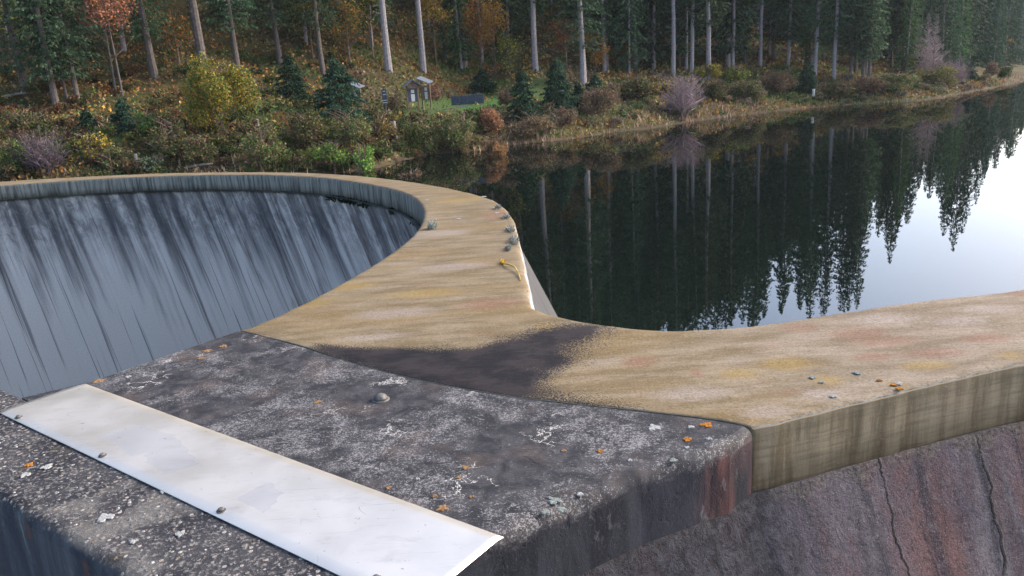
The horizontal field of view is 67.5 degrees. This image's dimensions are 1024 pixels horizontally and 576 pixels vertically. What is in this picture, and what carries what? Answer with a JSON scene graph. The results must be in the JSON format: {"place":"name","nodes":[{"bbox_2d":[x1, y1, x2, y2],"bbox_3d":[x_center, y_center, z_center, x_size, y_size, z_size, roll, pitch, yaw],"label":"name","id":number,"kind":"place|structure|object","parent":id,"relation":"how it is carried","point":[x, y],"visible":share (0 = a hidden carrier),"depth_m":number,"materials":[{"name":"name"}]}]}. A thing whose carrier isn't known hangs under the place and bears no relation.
{"place":"outdoors","nodes":[
{"label":"outdoors","id":0,"kind":"place"},
{"bbox_2d":[0,0,1023,181],"bbox_3d":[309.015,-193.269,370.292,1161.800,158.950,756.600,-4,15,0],"label":"hillside","id":1,"kind":"structure","parent":0,"point":[222,38],"depth_m":72.88,"materials":[{"name":"plant"}]},
{"bbox_2d":[0,140,31,174],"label":"leafy bush","id":2,"kind":"object","parent":1,"relation":"on","point":[19,147],"visible":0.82,"depth_m":45.40,"materials":[{"name":"green plant"}]},
{"bbox_2d":[0,0,42,95],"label":"spruce tree","id":3,"kind":"object","parent":1,"relation":"on","point":[16,51],"visible":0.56,"depth_m":56.47,"materials":[{"name":"green plant"}]},
{"bbox_2d":[0,105,47,130],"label":"leafy bush","id":4,"kind":"object","parent":1,"relation":"on","point":[17,118],"visible":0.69,"depth_m":51.28,"materials":[{"name":"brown plant"}]},
{"bbox_2d":[6,125,74,175],"bbox_3d":[-28.173,-8.096,45.709,3.504,3.279,3.349,3,16,23],"label":"leafless bush","id":5,"kind":"object","parent":1,"relation":"on","point":[38,161],"visible":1,"depth_m":45.54,"materials":[{"name":"purple plant"}]},
{"bbox_2d":[0,0,85,110],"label":"spruce tree","id":6,"kind":"object","parent":1,"relation":"on","point":[20,9],"visible":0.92,"depth_m":54.01,"materials":[{"name":"green plant"}]},
{"bbox_2d":[6,0,93,104],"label":"spruce tree","id":7,"kind":"object","parent":1,"relation":"on","point":[38,53],"visible":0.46,"depth_m":55.08,"materials":[{"name":"green plant"}]},
{"bbox_2d":[14,0,109,104],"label":"spruce tree","id":8,"kind":"object","parent":1,"relation":"on","point":[71,66],"visible":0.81,"depth_m":55.22,"materials":[{"name":"green plant"}]},
{"bbox_2d":[72,131,113,164],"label":"leafy bush","id":9,"kind":"object","parent":1,"relation":"on","point":[90,139],"visible":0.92,"depth_m":46.75,"materials":[{"name":"yellow plant"}]},
{"bbox_2d":[74,0,138,96],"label":"broadleaf tree","id":10,"kind":"object","parent":1,"relation":"on","point":[102,10],"visible":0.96,"depth_m":57.02,"materials":[{"name":"orange plant"}]},
{"bbox_2d":[94,145,134,174],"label":"leafy bush","id":11,"kind":"object","parent":1,"relation":"on","point":[108,163],"visible":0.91,"depth_m":46.05,"materials":[{"name":"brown plant"}]},
{"bbox_2d":[73,0,159,52],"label":"spruce tree","id":12,"kind":"object","parent":1,"relation":"on","point":[122,42],"visible":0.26,"depth_m":64.95,"materials":[{"name":"green plant"}]},
{"bbox_2d":[108,97,136,135],"bbox_3d":[-25.816,-11.254,51.186,2.555,2.944,2.567,-6,15,-7],"label":"young spruce","id":13,"kind":"object","parent":1,"relation":"on","point":[126,124],"visible":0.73,"depth_m":50.82,"materials":[{"name":"green plant"}]},
{"bbox_2d":[109,0,171,79],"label":"spruce tree","id":14,"kind":"object","parent":1,"relation":"on","point":[144,28],"visible":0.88,"depth_m":60.99,"materials":[{"name":"green plant"}]},
{"bbox_2d":[133,153,170,173],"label":"leafy bush","id":15,"kind":"object","parent":1,"relation":"on","point":[154,161],"visible":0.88,"depth_m":46.15,"materials":[{"name":"green plant"}]},
{"bbox_2d":[147,116,192,158],"bbox_3d":[-21.326,-9.241,47.705,2.890,2.962,2.410,-11,17,-25],"label":"leafy bush","id":16,"kind":"object","parent":1,"relation":"on","point":[161,139],"visible":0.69,"depth_m":47.45,"materials":[{"name":"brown plant"}]},
{"bbox_2d":[153,8,192,65],"bbox_3d":[-27.661,-20.523,63.297,3.097,5.051,3.336,7,19,36],"label":"broadleaf tree","id":17,"kind":"object","parent":1,"relation":"on","point":[176,44],"visible":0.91,"depth_m":62.84,"materials":[{"name":"brown plant"}]},
{"bbox_2d":[0,47,361,139],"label":"slope brambles","id":18,"kind":"object","parent":1,"relation":"on","point":[178,113],"visible":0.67,"depth_m":56.53,"materials":[{"name":"green plant"}]},
{"bbox_2d":[176,134,220,167],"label":"leafy bush","id":19,"kind":"object","parent":1,"relation":"on","point":[190,150],"visible":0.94,"depth_m":47.13,"materials":[{"name":"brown plant"}]},
{"bbox_2d":[188,0,211,65],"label":"spruce tree","id":20,"kind":"object","parent":1,"relation":"on","point":[197,30],"visible":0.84,"depth_m":60.75,"materials":[{"name":"grey plant"}]},
{"bbox_2d":[180,51,261,135],"bbox_3d":[-19.459,-12.570,50.497,4.899,5.827,4.466,1,16,16],"label":"leafy bush","id":21,"kind":"object","parent":1,"relation":"on","point":[208,85],"visible":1,"depth_m":49.75,"materials":[{"name":"yellow plant"}]},
{"bbox_2d":[187,0,260,69],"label":"spruce tree","id":22,"kind":"object","parent":1,"relation":"on","point":[229,6],"visible":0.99,"depth_m":65.36,"materials":[{"name":"green plant"}]},
{"bbox_2d":[0,105,505,181],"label":"bank brambles","id":23,"kind":"object","parent":1,"relation":"on","point":[228,137],"visible":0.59,"depth_m":49.56,"materials":[{"name":"green plant"}]},
{"bbox_2d":[239,121,290,168],"bbox_3d":[-15.299,-8.862,48.029,3.013,3.136,3.325,10,20,42],"label":"leafy bush","id":24,"kind":"object","parent":1,"relation":"on","point":[265,150],"visible":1,"depth_m":47.49,"materials":[{"name":"green plant"}]},
{"bbox_2d":[246,0,296,64],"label":"spruce tree","id":25,"kind":"object","parent":1,"relation":"on","point":[272,11],"visible":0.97,"depth_m":69.49,"materials":[{"name":"green plant"}]},
{"bbox_2d":[273,54,313,102],"bbox_3d":[-18.264,-17.107,63.311,3.572,4.440,3.695,-13,17,-31],"label":"young spruce","id":26,"kind":"object","parent":1,"relation":"on","point":[298,89],"visible":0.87,"depth_m":62.73,"materials":[{"name":"green plant"}]},
{"bbox_2d":[281,110,324,148],"bbox_3d":[-13.605,-10.232,50.199,2.996,2.890,3.221,-9,16,-17],"label":"leafy bush","id":27,"kind":"object","parent":1,"relation":"on","point":[302,127],"visible":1,"depth_m":49.72,"materials":[{"name":"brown plant"}]},
{"bbox_2d":[279,0,331,59],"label":"broadleaf tree","id":28,"kind":"object","parent":1,"relation":"on","point":[307,6],"visible":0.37,"depth_m":72.00,"materials":[{"name":"brown plant"}]},
{"bbox_2d":[289,0,344,74],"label":"spruce tree","id":29,"kind":"object","parent":1,"relation":"on","point":[315,14],"visible":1,"depth_m":70.05,"materials":[{"name":"green plant"}]},
{"bbox_2d":[312,139,350,173],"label":"leafy bush","id":30,"kind":"object","parent":1,"relation":"on","point":[330,149],"visible":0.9,"depth_m":48.16,"materials":[{"name":"green plant"}]},
{"bbox_2d":[310,59,373,122],"bbox_3d":[-12.930,-14.331,57.250,5.416,5.409,5.355,-10,16,-22],"label":"young spruce","id":31,"kind":"object","parent":1,"relation":"on","point":[331,99],"visible":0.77,"depth_m":56.63,"materials":[{"name":"green plant"}]},
{"bbox_2d":[321,0,370,61],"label":"broadleaf tree","id":32,"kind":"object","parent":1,"relation":"on","point":[346,12],"visible":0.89,"depth_m":73.25,"materials":[{"name":"brown plant"}]},
{"bbox_2d":[322,108,373,147],"bbox_3d":[-10.886,-10.471,51.250,3.178,3.186,3.224,5,17,31],"label":"leafy bush","id":33,"kind":"object","parent":1,"relation":"on","point":[358,129],"visible":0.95,"depth_m":51.00,"materials":[{"name":"green plant"}]},
{"bbox_2d":[332,0,393,47],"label":"spruce tree","id":34,"kind":"object","parent":1,"relation":"on","point":[372,7],"visible":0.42,"depth_m":77.84,"materials":[{"name":"green plant"}]},
{"bbox_2d":[349,142,377,172],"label":"leafy bush","id":35,"kind":"object","parent":1,"relation":"on","point":[363,159],"visible":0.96,"depth_m":48.02,"materials":[{"name":"green plant"}]},
{"bbox_2d":[350,0,393,57],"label":"broadleaf tree","id":36,"kind":"object","parent":1,"relation":"on","point":[368,8],"visible":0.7,"depth_m":76.19,"materials":[{"name":"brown plant"}]},
{"bbox_2d":[368,111,397,140],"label":"leafy bush","id":37,"kind":"object","parent":1,"relation":"on","point":[380,126],"visible":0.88,"depth_m":55.97,"materials":[{"name":"brown plant"}]},
{"bbox_2d":[377,0,392,72],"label":"spruce tree","id":38,"kind":"object","parent":1,"relation":"on","point":[386,48],"visible":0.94,"depth_m":74.56,"materials":[{"name":"grey plant"}]},
{"bbox_2d":[412,0,426,73],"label":"spruce tree","id":39,"kind":"object","parent":1,"relation":"on","point":[422,58],"visible":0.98,"depth_m":79.36,"materials":[{"name":"grey plant"}]},
{"bbox_2d":[404,112,449,154],"bbox_3d":[-6.388,-11.476,57.826,3.624,3.479,3.063,-17,20,-41],"label":"leafy bush","id":40,"kind":"object","parent":1,"relation":"on","point":[426,145],"visible":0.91,"depth_m":57.49,"materials":[{"name":"green plant"}]},
{"bbox_2d":[412,0,453,66],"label":"broadleaf tree","id":41,"kind":"object","parent":1,"relation":"on","point":[424,3],"visible":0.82,"depth_m":82.63,"materials":[{"name":"brown plant"}]},
{"bbox_2d":[435,109,476,150],"bbox_3d":[-4.147,-11.864,58.205,3.009,3.324,3.443,4,17,27],"label":"leafy bush","id":42,"kind":"object","parent":1,"relation":"on","point":[458,136],"visible":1,"depth_m":57.65,"materials":[{"name":"green plant"}]},
{"bbox_2d":[436,0,481,70],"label":"spruce tree","id":43,"kind":"object","parent":1,"relation":"on","point":[454,45],"visible":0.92,"depth_m":85.87,"materials":[{"name":"green plant"}]},
{"bbox_2d":[458,0,496,68],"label":"broadleaf tree","id":44,"kind":"object","parent":1,"relation":"on","point":[478,37],"visible":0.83,"depth_m":85.08,"materials":[{"name":"brown plant"}]},
{"bbox_2d":[468,68,498,94],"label":"young spruce","id":45,"kind":"object","parent":1,"relation":"on","point":[479,85],"visible":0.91,"depth_m":80.75,"materials":[{"name":"green plant"}]},
{"bbox_2d":[479,104,503,134],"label":"leafy bush","id":46,"kind":"object","parent":1,"relation":"on","point":[488,114],"visible":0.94,"depth_m":61.78,"materials":[{"name":"brown plant"}]},
{"bbox_2d":[479,0,511,73],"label":"broadleaf tree","id":47,"kind":"object","parent":1,"relation":"on","point":[485,26],"visible":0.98,"depth_m":84.83,"materials":[{"name":"brown plant"}]},
{"bbox_2d":[1,66,994,180],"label":"bank grass","id":48,"kind":"structure","parent":1,"relation":"on","point":[493,108],"depth_m":66.33,"materials":[{"name":"green plant"}]},
{"bbox_2d":[0,0,1003,181],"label":"undergrowth","id":49,"kind":"object","parent":1,"relation":"on","point":[884,65],"visible":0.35,"depth_m":76.09,"materials":[{"name":"green plant"}]},
{"bbox_2d":[485,0,530,49],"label":"spruce tree","id":50,"kind":"object","parent":1,"relation":"on","point":[506,7],"visible":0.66,"depth_m":93.57,"materials":[{"name":"green plant"}]},
{"bbox_2d":[495,31,524,75],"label":"broadleaf tree","id":51,"kind":"object","parent":1,"relation":"on","point":[507,41],"visible":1,"depth_m":85.21,"materials":[{"name":"green plant"}]},
{"bbox_2d":[10,73,1023,180],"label":"reeds","id":52,"kind":"object","parent":1,"relation":"on","point":[613,124],"visible":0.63,"depth_m":70.68,"materials":[{"name":"beige plant"}]},
{"bbox_2d":[505,68,545,121],"bbox_3d":[1.079,-16.208,65.369,3.518,4.932,3.190,-2,15,5],"label":"young spruce","id":53,"kind":"object","parent":1,"relation":"on","point":[528,104],"visible":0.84,"depth_m":64.86,"materials":[{"name":"green plant"}]},
{"bbox_2d":[514,0,546,71],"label":"spruce tree","id":54,"kind":"object","parent":1,"relation":"on","point":[533,39],"visible":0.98,"depth_m":84.19,"materials":[{"name":"grey plant"}]},
{"bbox_2d":[509,109,558,136],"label":"leafy bush","id":55,"kind":"object","parent":1,"relation":"on","point":[537,122],"visible":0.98,"depth_m":62.75,"materials":[{"name":"brown plant"}]},
{"bbox_2d":[539,56,578,112],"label":"young spruce","id":56,"kind":"object","parent":1,"relation":"on","point":[562,96],"visible":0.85,"depth_m":67.75,"materials":[{"name":"green plant"}]},
{"bbox_2d":[554,0,606,84],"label":"spruce tree","id":57,"kind":"object","parent":1,"relation":"on","point":[581,33],"visible":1,"depth_m":79.09,"materials":[{"name":"green plant"}]},
{"bbox_2d":[577,29,609,71],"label":"broadleaf tree","id":58,"kind":"object","parent":1,"relation":"on","point":[598,60],"visible":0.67,"depth_m":87.19,"materials":[{"name":"brown plant"}]},
{"bbox_2d":[577,87,620,117],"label":"leafy bush","id":59,"kind":"object","parent":1,"relation":"on","point":[598,100],"visible":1,"depth_m":69.50,"materials":[{"name":"brown plant"}]},
{"bbox_2d":[584,0,625,72],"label":"spruce tree","id":60,"kind":"object","parent":1,"relation":"on","point":[612,35],"visible":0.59,"depth_m":86.56,"materials":[{"name":"green plant"}]},
{"bbox_2d":[575,0,634,69],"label":"tree","id":61,"kind":"object","parent":1,"relation":"on","point":[614,32],"visible":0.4,"depth_m":88.48,"materials":[{"name":"green plant"}]},
{"bbox_2d":[607,0,648,73],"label":"spruce tree","id":62,"kind":"object","parent":1,"relation":"on","point":[628,34],"visible":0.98,"depth_m":87.18,"materials":[{"name":"green plant"}]},
{"bbox_2d":[619,74,654,99],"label":"leafy bush","id":63,"kind":"object","parent":1,"relation":"on","point":[641,86],"visible":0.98,"depth_m":76.51,"materials":[{"name":"green plant"}]},
{"bbox_2d":[626,0,686,69],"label":"spruce tree","id":64,"kind":"object","parent":1,"relation":"on","point":[653,47],"visible":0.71,"depth_m":91.09,"materials":[{"name":"green plant"}]},
{"bbox_2d":[667,0,678,74],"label":"spruce tree","id":65,"kind":"object","parent":1,"relation":"on","point":[673,51],"visible":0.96,"depth_m":88.62,"materials":[{"name":"grey plant"}]},
{"bbox_2d":[655,72,708,119],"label":"leafless bush","id":66,"kind":"object","parent":1,"relation":"on","point":[680,96],"visible":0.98,"depth_m":75.72,"materials":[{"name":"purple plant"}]},
{"bbox_2d":[660,0,713,70],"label":"spruce tree","id":67,"kind":"object","parent":1,"relation":"on","point":[687,31],"visible":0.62,"depth_m":91.33,"materials":[{"name":"green plant"}]},
{"bbox_2d":[675,0,710,72],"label":"spruce tree","id":68,"kind":"object","parent":1,"relation":"on","point":[683,2],"visible":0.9,"depth_m":89.25,"materials":[{"name":"grey plant"}]},
{"bbox_2d":[684,0,730,79],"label":"spruce tree","id":69,"kind":"object","parent":1,"relation":"on","point":[706,11],"visible":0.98,"depth_m":88.26,"materials":[{"name":"green plant"}]},
{"bbox_2d":[698,76,735,99],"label":"leafy bush","id":70,"kind":"object","parent":1,"relation":"on","point":[713,87],"visible":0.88,"depth_m":82.91,"materials":[{"name":"green plant"}]},
{"bbox_2d":[701,0,763,69],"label":"spruce tree","id":71,"kind":"object","parent":1,"relation":"on","point":[727,30],"visible":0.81,"depth_m":93.61,"materials":[{"name":"green plant"}]},
{"bbox_2d":[728,75,766,101],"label":"leafy bush","id":72,"kind":"object","parent":1,"relation":"on","point":[742,88],"visible":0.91,"depth_m":84.16,"materials":[{"name":"green plant"}]},
{"bbox_2d":[534,69,994,131],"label":"shore heather","id":73,"kind":"object","parent":1,"relation":"on","point":[928,85],"visible":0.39,"depth_m":84.44,"materials":[{"name":"brown plant"}]},
{"bbox_2d":[758,0,793,59],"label":"spruce tree","id":74,"kind":"object","parent":1,"relation":"on","point":[774,43],"visible":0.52,"depth_m":101.40,"materials":[{"name":"green plant"}]},
{"bbox_2d":[757,69,798,93],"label":"leafy bush","id":75,"kind":"object","parent":1,"relation":"on","point":[776,80],"visible":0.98,"depth_m":89.09,"materials":[{"name":"brown plant"}]},
{"bbox_2d":[766,0,813,66],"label":"spruce tree","id":76,"kind":"object","parent":1,"relation":"on","point":[790,25],"visible":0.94,"depth_m":98.22,"materials":[{"name":"green plant"}]},
{"bbox_2d":[795,57,817,93],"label":"young spruce","id":77,"kind":"object","parent":1,"relation":"on","point":[804,77],"visible":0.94,"depth_m":89.86,"materials":[{"name":"green plant"}]},
{"bbox_2d":[786,0,844,64],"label":"spruce tree","id":78,"kind":"object","parent":1,"relation":"on","point":[802,44],"visible":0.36,"depth_m":100.64,"materials":[{"name":"green plant"}]},
{"bbox_2d":[798,0,840,74],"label":"spruce tree","id":79,"kind":"object","parent":1,"relation":"on","point":[817,27],"visible":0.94,"depth_m":94.45,"materials":[{"name":"green plant"}]},
{"bbox_2d":[810,0,861,79],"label":"spruce tree","id":80,"kind":"object","parent":1,"relation":"on","point":[836,35],"visible":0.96,"depth_m":93.47,"materials":[{"name":"green plant"}]},
{"bbox_2d":[816,79,858,98],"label":"leafy bush","id":81,"kind":"object","parent":1,"relation":"on","point":[836,87],"visible":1,"depth_m":88.57,"materials":[{"name":"green plant"}]},
{"bbox_2d":[834,0,873,72],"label":"spruce tree","id":82,"kind":"object","parent":1,"relation":"on","point":[849,45],"visible":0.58,"depth_m":93.89,"materials":[{"name":"green plant"}]},
{"bbox_2d":[841,0,891,76],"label":"spruce tree","id":83,"kind":"object","parent":1,"relation":"on","point":[866,23],"visible":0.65,"depth_m":93.27,"materials":[{"name":"green plant"}]},
{"bbox_2d":[850,74,886,94],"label":"leafy bush","id":84,"kind":"object","parent":1,"relation":"on","point":[867,85],"visible":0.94,"depth_m":88.71,"materials":[{"name":"brown plant"}]},
{"bbox_2d":[852,0,891,76],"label":"spruce tree","id":85,"kind":"object","parent":1,"relation":"on","point":[870,56],"visible":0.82,"depth_m":93.04,"materials":[{"name":"green plant"}]},
{"bbox_2d":[876,68,922,91],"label":"leafy bush","id":86,"kind":"object","parent":1,"relation":"on","point":[899,80],"visible":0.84,"depth_m":88.83,"materials":[{"name":"green plant"}]},
{"bbox_2d":[879,0,924,70],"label":"spruce tree","id":87,"kind":"object","parent":1,"relation":"on","point":[892,2],"visible":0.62,"depth_m":107.23,"materials":[{"name":"green plant"}]},
{"bbox_2d":[890,0,927,71],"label":"spruce tree","id":88,"kind":"object","parent":1,"relation":"on","point":[910,21],"visible":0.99,"depth_m":105.31,"materials":[{"name":"green plant"}]},
{"bbox_2d":[905,0,938,65],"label":"spruce tree","id":89,"kind":"object","parent":1,"relation":"on","point":[929,7],"visible":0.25,"depth_m":117.22,"materials":[{"name":"green plant"}]},
{"bbox_2d":[920,15,948,68],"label":"bare shrub","id":90,"kind":"object","parent":1,"relation":"on","point":[929,58],"visible":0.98,"depth_m":101.93,"materials":[{"name":"grey plant"}]},
{"bbox_2d":[913,61,959,86],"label":"leafy bush","id":91,"kind":"object","parent":1,"relation":"on","point":[934,76],"visible":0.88,"depth_m":97.25,"materials":[{"name":"green plant"}]},
{"bbox_2d":[924,0,961,71],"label":"spruce tree","id":92,"kind":"object","parent":1,"relation":"on","point":[944,27],"visible":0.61,"depth_m":110.96,"materials":[{"name":"green plant"}]},
{"bbox_2d":[938,0,966,61],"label":"spruce tree","id":93,"kind":"object","parent":1,"relation":"on","point":[955,16],"visible":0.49,"depth_m":117.89,"materials":[{"name":"green plant"}]},
{"bbox_2d":[946,0,976,65],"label":"spruce tree","id":94,"kind":"object","parent":1,"relation":"on","point":[965,37],"visible":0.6,"depth_m":122.09,"materials":[{"name":"green plant"}]},
{"bbox_2d":[962,0,997,66],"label":"spruce tree","id":95,"kind":"object","parent":1,"relation":"on","point":[977,56],"visible":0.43,"depth_m":128.07,"materials":[{"name":"green plant"}]},
{"bbox_2d":[983,0,1008,70],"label":"spruce tree","id":96,"kind":"object","parent":1,"relation":"on","point":[1000,4],"visible":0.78,"depth_m":134.19,"materials":[{"name":"green plant"}]},
{"bbox_2d":[998,0,1023,67],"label":"spruce tree","id":97,"kind":"object","parent":1,"relation":"on","point":[1013,36],"visible":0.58,"depth_m":163.78,"materials":[{"name":"green plant"}]},
{"bbox_2d":[1008,0,1023,64],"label":"spruce tree","id":98,"kind":"object","parent":1,"relation":"on","point":[1022,33],"visible":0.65,"depth_m":193.47,"materials":[{"name":"green plant"}]},
{"bbox_2d":[335,81,1023,330],"bbox_3d":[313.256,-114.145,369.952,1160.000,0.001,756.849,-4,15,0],"label":"lake water","id":99,"kind":"structure","parent":0,"point":[767,218],"depth_m":26.86,"materials":[{"name":"black liquid"}]},
{"label":"ravine floor","id":100,"kind":"structure","parent":0,"visible":0},
{"bbox_2d":[0,390,337,575],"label":"side wall","id":101,"kind":"structure","parent":100,"relation":"on","point":[65,510],"depth_m":2.55,"materials":[{"name":"concrete"}]},
{"bbox_2d":[22,331,751,575],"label":"concrete pier","id":102,"kind":"structure","parent":100,"relation":"on","point":[543,488],"depth_m":2.87,"materials":[{"name":"grey concrete"}]},
{"bbox_2d":[0,384,503,575],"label":"metal plate","id":103,"kind":"object","parent":102,"relation":"on","point":[337,525],"visible":1,"depth_m":2.62,"materials":[{"name":"metal"}]},
{"bbox_2d":[0,172,1023,575],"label":"spillway wall","id":104,"kind":"structure","parent":100,"relation":"on","point":[886,440],"depth_m":3.95,"materials":[{"name":"concrete"}]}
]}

